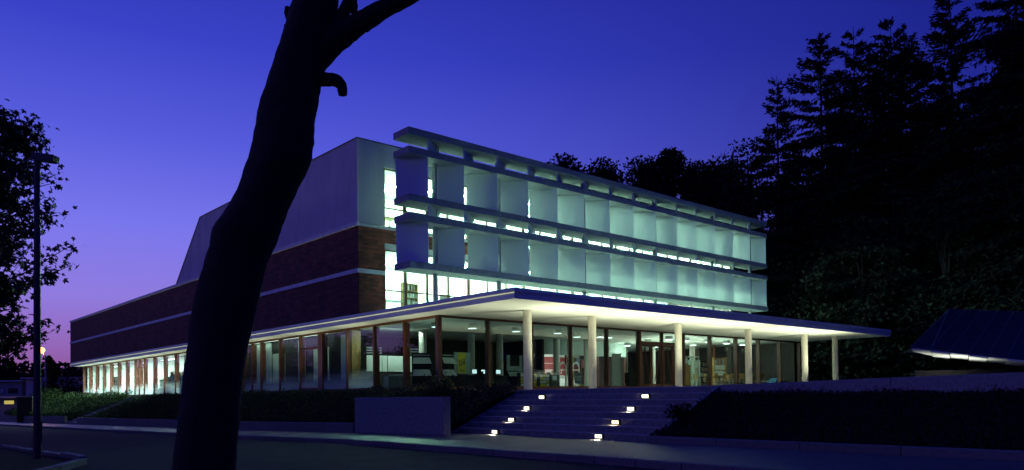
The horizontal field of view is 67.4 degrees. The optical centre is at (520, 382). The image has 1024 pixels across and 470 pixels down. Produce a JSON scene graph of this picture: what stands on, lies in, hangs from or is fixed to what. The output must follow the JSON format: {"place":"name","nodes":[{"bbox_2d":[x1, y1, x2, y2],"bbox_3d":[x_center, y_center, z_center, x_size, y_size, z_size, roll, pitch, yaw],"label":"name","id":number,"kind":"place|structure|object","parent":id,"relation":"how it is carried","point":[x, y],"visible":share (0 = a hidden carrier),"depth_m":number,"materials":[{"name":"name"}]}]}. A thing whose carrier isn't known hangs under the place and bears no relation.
{"place":"outdoors","nodes":[
{"label":"outdoors","id":0,"kind":"place"},
{"bbox_2d":[59,398,126,417],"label":"bank","id":1,"kind":"structure","parent":0,"point":[108,404],"depth_m":64.36,"materials":[{"name":"green plant"}]},
{"bbox_2d":[28,387,67,403],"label":"bush","id":2,"kind":"object","parent":1,"relation":"on","point":[49,395],"visible":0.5,"depth_m":83.14,"materials":[{"name":"green plant"}]},
{"bbox_2d":[4,389,133,417],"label":"bank planting","id":3,"kind":"object","parent":1,"relation":"on","point":[72,404],"visible":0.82,"depth_m":68.15,"materials":[{"name":"green plant"}]},
{"bbox_2d":[120,391,516,426],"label":"bank","id":4,"kind":"structure","parent":0,"point":[478,410],"depth_m":29.15,"materials":[{"name":"green plant"}]},
{"bbox_2d":[80,378,517,427],"bbox_3d":[-16.492,1.419,43.150,5.279,2.245,47.015,0,-1,-42],"label":"bank planting","id":5,"kind":"object","parent":4,"relation":"on","point":[271,411],"visible":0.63,"depth_m":35.25,"materials":[{"name":"green plant"}]},
{"bbox_2d":[410,381,428,393],"bbox_3d":[-4.103,0.381,32.040,0.965,0.902,0.928,-1,-1,9],"label":"flowering bush","id":6,"kind":"object","parent":4,"relation":"on","point":[419,388],"visible":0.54,"depth_m":31.84,"materials":[{"name":"green plant"}]},
{"bbox_2d":[420,369,459,396],"bbox_3d":[-3.195,0.254,30.194,1.507,1.576,1.462,0,-1,-42],"label":"flowering bush","id":7,"kind":"object","parent":4,"relation":"on","point":[437,388],"visible":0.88,"depth_m":30.08,"materials":[{"name":"green plant"}]},
{"bbox_2d":[0,426,662,469],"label":"road","id":8,"kind":"structure","parent":0,"point":[113,451],"depth_m":17.45,"materials":[{"name":"grey asphalt"}]},
{"bbox_2d":[0,448,73,469],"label":"island soil","id":9,"kind":"structure","parent":8,"relation":"on","point":[10,459],"depth_m":16.33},
{"bbox_2d":[0,99,84,367],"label":"street tree","id":10,"kind":"object","parent":9,"relation":"on","point":[14,140],"visible":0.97,"depth_m":18.91,"materials":[{"name":"green plant"}]},
{"bbox_2d":[31,152,59,458],"bbox_3d":[-10.630,-1.637,17.143,0.529,7.000,0.240,-1,-1,0],"label":"street lamp","id":11,"kind":"object","parent":9,"relation":"on","point":[38,158],"visible":0.94,"depth_m":17.09,"materials":[{"name":"metal"}]},
{"bbox_2d":[0,444,86,469],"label":"island kerb","id":12,"kind":"structure","parent":8,"relation":"on","point":[79,460],"depth_m":16.02,"materials":[{"name":"concrete"}]},
{"bbox_2d":[171,0,418,469],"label":"leaning tree","id":13,"kind":"object","parent":8,"relation":"on","point":[318,38],"visible":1,"depth_m":7.76,"materials":[{"name":"brown plant"}]},
{"bbox_2d":[385,216,393,226],"bbox_3d":[-7.202,-8.330,40.638,1.080,0.770,0.680,0,-1,-42],"label":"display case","id":14,"kind":"object","parent":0,"point":[389,219],"visible":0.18,"depth_m":40.81,"materials":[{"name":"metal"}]},
{"bbox_2d":[365,347,418,387],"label":"pinboard wall","id":15,"kind":"structure","parent":0,"point":[395,364],"depth_m":42.22,"materials":[{"name":"paper"}]},
{"bbox_2d":[67,383,890,430],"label":"terrace","id":16,"kind":"structure","parent":0,"point":[493,403],"depth_m":30.31,"materials":[{"name":"concrete"}]},
{"bbox_2d":[70,126,891,397],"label":"library building","id":17,"kind":"structure","parent":16,"relation":"on","point":[622,271],"depth_m":44.39,"materials":[{"name":"glass"}]},
{"bbox_2d":[114,376,117,391],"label":"bookcase","id":18,"kind":"object","parent":17,"relation":"on","point":[115,383],"visible":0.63,"depth_m":82.06,"materials":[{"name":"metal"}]},
{"bbox_2d":[160,379,163,391],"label":"bookcase","id":19,"kind":"object","parent":17,"relation":"on","point":[161,385],"visible":0.4,"depth_m":71.67,"materials":[{"name":"white"}]},
{"bbox_2d":[168,371,182,391],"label":"counter","id":20,"kind":"object","parent":17,"relation":"on","point":[171,382],"visible":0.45,"depth_m":65.57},
{"bbox_2d":[385,184,395,190],"bbox_3d":[-7.010,-11.159,43.507,0.200,0.113,4.800,0,-1,-42],"label":"tube lamp","id":21,"kind":"object","parent":17,"relation":"attached to","point":[390,187],"visible":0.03,"depth_m":43.92,"materials":[{"name":"white glass"}]},
{"bbox_2d":[383,376,401,387],"bbox_3d":[-6.803,0.022,40.687,0.800,0.660,0.522,0,-1,-42],"label":"drawer unit","id":22,"kind":"object","parent":17,"relation":"on","point":[395,381],"visible":0.77,"depth_m":40.47,"materials":[{"name":"grey metal"}]},
{"bbox_2d":[386,300,402,302],"bbox_3d":[-7.205,-3.876,40.850,2.000,0.950,0.800,0,-1,-42],"label":"desk","id":23,"kind":"object","parent":17,"relation":"on","point":[391,301],"visible":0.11,"depth_m":41.03,"materials":[{"name":"grey metal"}]},
{"bbox_2d":[400,282,417,305],"bbox_3d":[-6.116,-4.418,42.109,0.320,2.050,1.000,-1,-1,40],"label":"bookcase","id":24,"kind":"object","parent":17,"relation":"on","point":[411,297],"visible":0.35,"depth_m":42.09,"materials":[{"name":"white wood"}]},
{"bbox_2d":[412,353,431,386],"bbox_3d":[-4.903,-0.591,37.952,0.940,1.750,0.260,0,-1,-17],"label":"brochure rack","id":25,"kind":"object","parent":17,"relation":"on","point":[421,364],"visible":0.91,"depth_m":37.97,"materials":[{"name":"metal"}]},
{"bbox_2d":[442,353,456,384],"bbox_3d":[-3.594,-0.600,38.316,0.260,1.750,0.940,-1,-1,38],"label":"brochure rack","id":26,"kind":"object","parent":17,"relation":"on","point":[448,361],"visible":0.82,"depth_m":38.34,"materials":[{"name":"metal"}]},
{"bbox_2d":[454,352,469,385],"bbox_3d":[-3.114,-0.641,40.656,1.050,1.900,0.058,0,-1,-42],"label":"display board","id":27,"kind":"object","parent":17,"relation":"on","point":[462,360],"visible":0.9,"depth_m":40.65,"materials":[{"name":"metal"}]},
{"bbox_2d":[468,324,476,328],"bbox_3d":[-2.512,-2.896,39.656,0.480,0.235,0.480,0,-1,-42],"label":"ceiling lamp","id":28,"kind":"object","parent":17,"relation":"attached to","point":[472,326],"visible":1,"depth_m":39.46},
{"bbox_2d":[461,369,508,385],"bbox_3d":[-1.900,-0.194,43.758,3.200,1.080,0.700,0,-1,-42],"label":"reception desk","id":29,"kind":"object","parent":17,"relation":"on","point":[498,379],"visible":0.74,"depth_m":43.49,"materials":[{"name":"black plastic"}]},
{"bbox_2d":[506,355,523,378],"bbox_3d":[-0.265,-0.591,41.185,1.100,1.750,0.270,0,-1,-42],"label":"display board","id":30,"kind":"object","parent":17,"relation":"on","point":[513,362],"visible":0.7,"depth_m":41.19,"materials":[{"name":"metal"}]},
{"bbox_2d":[512,327,519,331],"bbox_3d":[-0.263,-2.884,41.941,0.480,0.235,0.480,0,-1,-42],"label":"ceiling lamp","id":31,"kind":"object","parent":17,"relation":"attached to","point":[515,329],"visible":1,"depth_m":41.75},
{"bbox_2d":[517,373,537,385],"bbox_3d":[0.356,-0.122,40.641,1.274,0.780,0.250,0,-1,-42],"label":"leaflet stand","id":32,"kind":"object","parent":17,"relation":"on","point":[520,379],"visible":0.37,"depth_m":40.28,"materials":[{"name":"black plastic"}]},
{"bbox_2d":[537,372,550,385],"bbox_3d":[1.251,-0.138,42.115,0.804,0.840,0.250,0,-1,-42],"label":"leaflet stand","id":33,"kind":"object","parent":17,"relation":"on","point":[543,378],"visible":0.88,"depth_m":42.02,"materials":[{"name":"black plastic"}]},
{"bbox_2d":[544,373,559,385],"bbox_3d":[1.966,-0.101,48.134,0.800,0.950,0.640,0,-1,-42],"label":"photocopier","id":34,"kind":"object","parent":17,"relation":"on","point":[555,379],"visible":0.47,"depth_m":47.93,"materials":[{"name":"black plastic"}]},
{"bbox_2d":[553,329,561,333],"bbox_3d":[2.089,-2.885,43.512,0.480,0.235,0.480,0,-1,-42],"label":"ceiling lamp","id":35,"kind":"object","parent":17,"relation":"attached to","point":[557,331],"visible":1,"depth_m":43.32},
{"bbox_2d":[559,362,566,385],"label":"security gate","id":36,"kind":"structure","parent":17,"relation":"on","point":[565,382],"depth_m":50.02,"materials":[{"name":"plastic"}]},
{"bbox_2d":[560,376,574,385],"bbox_3d":[3.466,0.011,57.023,2.600,0.990,0.600,0,-1,-42],"label":"white counter","id":37,"kind":"object","parent":17,"relation":"on","point":[562,379],"visible":0.18,"depth_m":56.38,"materials":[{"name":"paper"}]},
{"bbox_2d":[573,333,580,337],"bbox_3d":[3.389,-2.850,46.556,0.480,0.235,0.480,0,-1,-42],"label":"ceiling lamp","id":38,"kind":"object","parent":17,"relation":"attached to","point":[576,335],"visible":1,"depth_m":46.37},
{"bbox_2d":[612,353,620,385],"bbox_3d":[5.929,-0.742,47.566,0.760,2.120,0.120,0,-1,-42],"label":"partition screen","id":39,"kind":"object","parent":17,"relation":"on","point":[616,369],"visible":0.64,"depth_m":47.49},
{"bbox_2d":[625,371,635,385],"bbox_3d":[6.812,-0.207,47.672,0.640,1.034,0.400,0,-1,-42],"label":"cupboard","id":40,"kind":"object","parent":17,"relation":"on","point":[630,377],"visible":0.86,"depth_m":47.49,"materials":[{"name":"black plastic"}]},
{"bbox_2d":[642,333,682,385],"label":"entrance doors","id":41,"kind":"structure","parent":17,"relation":"in","point":[661,354],"depth_m":45.87,"materials":[{"name":"brown glass"}]},
{"bbox_2d":[665,336,672,339],"bbox_3d":[9.580,-2.870,49.687,0.480,0.235,0.480,0,-1,-42],"label":"exit sign","id":42,"kind":"object","parent":17,"relation":"attached to","point":[668,337],"visible":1,"depth_m":49.49,"materials":[{"name":"white plastic"}]},
{"bbox_2d":[700,361,707,385],"bbox_3d":[14.447,-0.643,61.779,1.900,2.200,0.320,0,-1,-42],"label":"bookcase","id":43,"kind":"object","parent":17,"relation":"on","point":[703,367],"visible":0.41,"depth_m":61.91,"materials":[{"name":"wood"}]},
{"bbox_2d":[712,357,726,385],"bbox_3d":[15.336,-0.772,59.490,1.668,2.360,0.400,0,-1,-42],"label":"bookcase","id":44,"kind":"object","parent":17,"relation":"on","point":[719,366],"visible":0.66,"depth_m":59.44,"materials":[{"name":"brown wood"}]},
{"bbox_2d":[718,377,738,384],"bbox_3d":[15.299,-0.012,56.481,1.700,0.740,0.800,0,-1,-42],"label":"table","id":45,"kind":"object","parent":17,"relation":"on","point":[726,380],"visible":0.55,"depth_m":56.19,"materials":[{"name":"black plastic"}]},
{"bbox_2d":[739,374,744,383],"bbox_3d":[16.075,-0.145,56.193,0.440,0.981,0.475,0,-1,-19],"label":"chair","id":46,"kind":"object","parent":17,"relation":"on","point":[741,376],"visible":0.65,"depth_m":55.98,"materials":[{"name":"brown wood"}]},
{"bbox_2d":[720,372,1023,394],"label":"retaining wall","id":47,"kind":"structure","parent":16,"relation":"on","point":[961,383],"depth_m":17.05,"materials":[{"name":"concrete"}]},
{"bbox_2d":[0,0,1022,372],"label":"sky","id":48,"kind":"structure","parent":0,"point":[153,105],"materials":[{"name":"blue"}]},
{"bbox_2d":[0,422,1023,469],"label":"pavement","id":49,"kind":"structure","parent":0,"point":[785,459],"depth_m":15.65,"materials":[{"name":"concrete"}]},
{"bbox_2d":[0,380,25,395],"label":"industrial building","id":50,"kind":"structure","parent":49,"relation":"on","point":[12,387],"depth_m":130.48,"materials":[{"name":"metal"}]},
{"bbox_2d":[0,388,4,393],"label":"window","id":51,"kind":"structure","parent":50,"relation":"in","point":[2,390],"depth_m":130.39,"materials":[{"name":"glass"}]},
{"bbox_2d":[8,388,17,392],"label":"window","id":52,"kind":"structure","parent":50,"relation":"in","point":[10,390],"depth_m":130.43,"materials":[{"name":"glass"}]},
{"bbox_2d":[17,397,32,421],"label":"gate wall","id":53,"kind":"structure","parent":49,"relation":"on","point":[24,405],"depth_m":74.87,"materials":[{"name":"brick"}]},
{"bbox_2d":[355,397,450,434],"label":"concrete wall","id":54,"kind":"structure","parent":49,"relation":"on","point":[413,415],"depth_m":25.03,"materials":[{"name":"concrete"}]},
{"bbox_2d":[451,385,719,441],"bbox_3d":[1.762,0.934,22.900,3.580,1.542,8.120,0,-1,-42],"label":"stairway","id":55,"kind":"object","parent":49,"relation":"on","point":[583,413],"visible":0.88,"depth_m":22.40,"materials":[{"name":"concrete"}]},
{"bbox_2d":[492,429,498,433],"bbox_3d":[-0.789,1.506,23.378,0.071,0.150,0.300,0,-1,-42],"label":"step light","id":56,"kind":"object","parent":55,"relation":"attached to","point":[495,431],"visible":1,"depth_m":23.32,"materials":[{"name":"metal"}]},
{"bbox_2d":[508,417,514,421],"bbox_3d":[-0.293,1.166,23.994,0.071,0.150,0.300,0,-1,-42],"label":"step light","id":57,"kind":"object","parent":55,"relation":"attached to","point":[511,419],"visible":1,"depth_m":23.95,"materials":[{"name":"metal"}]},
{"bbox_2d":[594,433,603,438],"bbox_3d":[2.053,1.420,20.207,0.071,0.150,0.300,0,-1,-42],"label":"step light","id":58,"kind":"object","parent":55,"relation":"attached to","point":[598,435],"visible":1,"depth_m":20.18,"materials":[{"name":"metal"}]},
{"bbox_2d":[611,419,620,424],"bbox_3d":[2.570,1.079,20.800,0.071,0.150,0.300,0,-1,-42],"label":"step light","id":59,"kind":"object","parent":55,"relation":"attached to","point":[615,421],"visible":1,"depth_m":20.77,"materials":[{"name":"metal"}]},
{"bbox_2d":[627,406,635,411],"bbox_3d":[3.073,0.738,21.408,0.071,0.150,0.300,0,-1,-42],"label":"step light","id":60,"kind":"object","parent":55,"relation":"attached to","point":[631,408],"visible":1,"depth_m":21.36,"materials":[{"name":"glass"}]},
{"bbox_2d":[641,394,649,398],"bbox_3d":[3.577,0.397,22.016,0.071,0.150,0.300,0,-1,-42],"label":"step light","id":61,"kind":"object","parent":55,"relation":"attached to","point":[645,396],"visible":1,"depth_m":21.98,"materials":[{"name":"glass"}]},
{"bbox_2d":[646,436,1023,460],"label":"bank kerb","id":62,"kind":"structure","parent":49,"relation":"on","point":[994,454],"depth_m":14.85,"materials":[{"name":"concrete"}]},
{"bbox_2d":[534,341,535,372],"bbox_3d":[0.547,-1.015,43.278,0.840,2.650,0.075,0,-1,-42],"label":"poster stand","id":63,"kind":"object","parent":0,"point":[534,356],"visible":0.18,"depth_m":43.49,"materials":[{"name":"metal"}]},
{"bbox_2d":[573,371,582,385],"bbox_3d":[3.336,-0.170,44.958,0.880,0.950,0.198,0,-1,-42],"label":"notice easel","id":64,"kind":"object","parent":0,"point":[577,379],"visible":0.96,"depth_m":44.91,"materials":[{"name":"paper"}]},
{"bbox_2d":[685,357,690,385],"bbox_3d":[11.075,-0.693,51.082,0.720,2.020,0.090,0,-1,-42],"label":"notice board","id":65,"kind":"object","parent":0,"point":[688,375],"visible":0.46,"depth_m":51.12,"materials":[{"name":"brown wood"}]},
{"bbox_2d":[685,356,698,372],"bbox_3d":[11.372,-0.713,52.175,1.720,2.090,0.620,0,-1,-42],"label":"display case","id":66,"kind":"object","parent":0,"point":[691,357],"visible":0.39,"depth_m":52.52,"materials":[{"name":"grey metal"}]},
{"bbox_2d":[686,360,699,385],"bbox_3d":[13.238,-0.649,59.083,1.500,2.150,0.320,0,-1,-42],"label":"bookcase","id":67,"kind":"object","parent":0,"point":[697,370],"visible":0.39,"depth_m":59.30,"materials":[{"name":"wood"}]},
{"bbox_2d":[767,378,783,382],"bbox_3d":[19.117,-0.061,57.352,1.750,0.781,0.640,0,-1,-42],"label":"lounger seat","id":68,"kind":"object","parent":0,"point":[772,380],"visible":0.4,"depth_m":56.98,"materials":[{"name":"blue fabric"}]},
{"bbox_2d":[656,393,1023,449],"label":"bank","id":69,"kind":"structure","parent":0,"point":[903,421],"depth_m":16.09,"materials":[{"name":"green plant"}]},
{"bbox_2d":[663,402,694,419],"bbox_3d":[4.075,0.796,19.593,0.810,0.664,0.738,0,-1,-42],"label":"bush","id":70,"kind":"object","parent":69,"relation":"on","point":[677,411],"visible":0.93,"depth_m":19.49,"materials":[{"name":"green plant"}]},
{"bbox_2d":[649,386,1023,450],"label":"bank weeds","id":71,"kind":"object","parent":69,"relation":"on","point":[868,435],"visible":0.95,"depth_m":16.22,"materials":[{"name":"green plant"}]},
{"bbox_2d":[710,383,1023,407],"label":"tall weeds","id":72,"kind":"object","parent":69,"relation":"on","point":[884,392],"visible":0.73,"depth_m":16.87,"materials":[{"name":"green plant"}]},
{"bbox_2d":[801,364,1017,379],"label":"hillside","id":73,"kind":"structure","parent":0,"point":[984,368],"depth_m":65.14,"materials":[{"name":"green plant"}]},
{"bbox_2d":[538,152,607,194],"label":"broadleaf tree","id":74,"kind":"object","parent":73,"relation":"on","point":[565,162],"visible":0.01,"depth_m":86.55,"materials":[{"name":"green plant"}]},
{"bbox_2d":[581,156,645,203],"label":"broadleaf tree","id":75,"kind":"object","parent":73,"relation":"on","point":[607,171],"visible":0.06,"depth_m":87.89,"materials":[{"name":"green plant"}]},
{"bbox_2d":[619,154,680,204],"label":"broadleaf tree","id":76,"kind":"object","parent":73,"relation":"on","point":[643,175],"visible":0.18,"depth_m":86.58,"materials":[{"name":"green plant"}]},
{"bbox_2d":[647,146,707,214],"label":"broadleaf tree","id":77,"kind":"object","parent":73,"relation":"on","point":[674,166],"visible":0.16,"depth_m":85.65,"materials":[{"name":"green plant"}]},
{"bbox_2d":[664,159,728,218],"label":"broadleaf tree","id":78,"kind":"object","parent":73,"relation":"on","point":[697,168],"visible":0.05,"depth_m":83.21,"materials":[{"name":"green plant"}]},
{"bbox_2d":[689,152,760,225],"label":"broadleaf tree","id":79,"kind":"object","parent":73,"relation":"on","point":[712,174],"visible":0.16,"depth_m":79.81,"materials":[{"name":"green plant"}]},
{"bbox_2d":[713,137,804,271],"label":"dark tree","id":80,"kind":"object","parent":73,"relation":"on","point":[736,184],"visible":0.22,"depth_m":73.11,"materials":[{"name":"green plant"}]},
{"bbox_2d":[731,76,850,373],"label":"conifer","id":81,"kind":"object","parent":73,"relation":"on","point":[762,192],"visible":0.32,"depth_m":67.91,"materials":[{"name":"green plant"}]},
{"bbox_2d":[737,214,847,374],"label":"dark tree","id":82,"kind":"object","parent":73,"relation":"on","point":[781,262],"visible":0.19,"depth_m":65.68,"materials":[{"name":"green plant"}]},
{"bbox_2d":[733,33,909,374],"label":"conifer","id":83,"kind":"object","parent":73,"relation":"on","point":[807,143],"visible":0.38,"depth_m":66.73,"materials":[{"name":"green plant"}]},
{"bbox_2d":[783,26,918,371],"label":"conifer","id":84,"kind":"object","parent":73,"relation":"on","point":[845,127],"visible":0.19,"depth_m":66.64,"materials":[{"name":"green plant"}]},
{"bbox_2d":[780,213,940,378],"bbox_3d":[26.852,-6.195,61.501,11.593,14.612,10.104,-1,-1,20],"label":"dark tree","id":85,"kind":"object","parent":73,"relation":"on","point":[865,320],"visible":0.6,"depth_m":60.87,"materials":[{"name":"green plant"}]},
{"bbox_2d":[847,41,923,207],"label":"conifer","id":86,"kind":"object","parent":73,"relation":"on","point":[870,110],"depth_m":73.01,"materials":[{"name":"green plant"}]},
{"bbox_2d":[818,32,964,369],"bbox_3d":[33.486,-14.893,66.321,19.481,30.600,19.372,0,-1,-42],"label":"conifer","id":87,"kind":"object","parent":73,"relation":"on","point":[927,92],"visible":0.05,"depth_m":64.26,"materials":[{"name":"green plant"}]},
{"bbox_2d":[794,16,1014,375],"bbox_3d":[30.795,-14.655,63.482,17.312,31.308,18.464,0,-1,-42],"label":"conifer","id":88,"kind":"object","parent":73,"relation":"on","point":[887,123],"visible":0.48,"depth_m":62.00,"materials":[{"name":"green plant"}]},
{"bbox_2d":[795,338,1023,381],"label":"undergrowth","id":89,"kind":"object","parent":73,"relation":"on","point":[844,374],"visible":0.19,"depth_m":58.49,"materials":[{"name":"green plant"}]},
{"bbox_2d":[852,0,1018,357],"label":"conifer","id":90,"kind":"object","parent":73,"relation":"on","point":[950,37],"visible":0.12,"depth_m":62.60,"materials":[{"name":"green plant"}]},
{"bbox_2d":[866,190,1022,369],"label":"dark tree","id":91,"kind":"object","parent":73,"relation":"on","point":[944,245],"visible":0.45,"depth_m":56.10,"materials":[{"name":"green plant"}]},
{"bbox_2d":[869,0,1023,368],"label":"conifer","id":92,"kind":"object","parent":73,"relation":"on","point":[985,130],"visible":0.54,"depth_m":55.83,"materials":[{"name":"green plant"}]},
{"bbox_2d":[898,0,1023,371],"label":"conifer","id":93,"kind":"object","parent":73,"relation":"on","point":[1009,302],"visible":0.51,"depth_m":53.79,"materials":[{"name":"green plant"}]},
{"bbox_2d":[907,309,1023,376],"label":"building","id":94,"kind":"structure","parent":73,"relation":"on","point":[989,333],"depth_m":37.97,"materials":[{"name":"grey"}]},
{"bbox_2d":[928,3,1023,290],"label":"conifer","id":95,"kind":"object","parent":73,"relation":"on","point":[1008,23],"visible":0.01,"depth_m":61.28,"materials":[{"name":"green plant"}]},
{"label":"hill","id":96,"kind":"structure","parent":0,"visible":0},
{"bbox_2d":[0,355,86,379],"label":"wood","id":97,"kind":"object","parent":96,"relation":"on","point":[21,370],"visible":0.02,"depth_m":266.61,"materials":[{"name":"green plant"}]},
{"bbox_3d":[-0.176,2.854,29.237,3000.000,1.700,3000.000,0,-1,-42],"label":"ground","id":98,"kind":"structure","parent":0,"visible":0},
{"bbox_2d":[0,396,30,415],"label":"garage","id":99,"kind":"structure","parent":98,"relation":"on","point":[7,403],"depth_m":104.96,"materials":[{"name":"concrete"}]},
{"bbox_2d":[4,400,14,404],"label":"window","id":100,"kind":"structure","parent":99,"relation":"in","point":[6,402],"depth_m":104.90,"materials":[{"name":"glass"}]},
{"bbox_2d":[0,416,67,423],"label":"wall","id":101,"kind":"structure","parent":98,"relation":"on","point":[53,419],"depth_m":67.71,"materials":[{"name":"concrete"}]},
{"bbox_2d":[41,347,45,395],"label":"street lamp","id":102,"kind":"object","parent":98,"relation":"on","point":[42,350],"visible":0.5,"depth_m":99.98,"materials":[{"name":"grey metal"}]},
{"bbox_2d":[41,355,59,391],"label":"roadside tree","id":103,"kind":"object","parent":98,"relation":"on","point":[51,369],"visible":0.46,"depth_m":111.87,"materials":[{"name":"green plant"}]},
{"bbox_2d":[20,377,82,395],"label":"industrial building","id":104,"kind":"structure","parent":98,"relation":"on","point":[29,385],"depth_m":130.11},
{"bbox_2d":[44,370,82,395],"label":"bush","id":105,"kind":"object","parent":98,"relation":"on","point":[71,388],"visible":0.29,"depth_m":98.99,"materials":[{"name":"green plant"}]},
{"bbox_2d":[66,398,134,423],"bbox_3d":[-33.535,2.441,62.028,5.080,2.337,3.830,0,-1,-42],"label":"side stairway","id":106,"kind":"object","parent":98,"relation":"on","point":[73,421],"visible":0.26,"depth_m":62.10,"materials":[{"name":"concrete"}]},
{"bbox_2d":[77,418,354,432],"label":"wall","id":107,"kind":"structure","parent":98,"relation":"on","point":[305,426],"depth_m":33.47,"materials":[{"name":"concrete"}]},
{"bbox_2d":[0,424,793,469],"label":"kerb","id":108,"kind":"structure","parent":98,"relation":"on","point":[632,462],"depth_m":16.55,"materials":[{"name":"concrete"}]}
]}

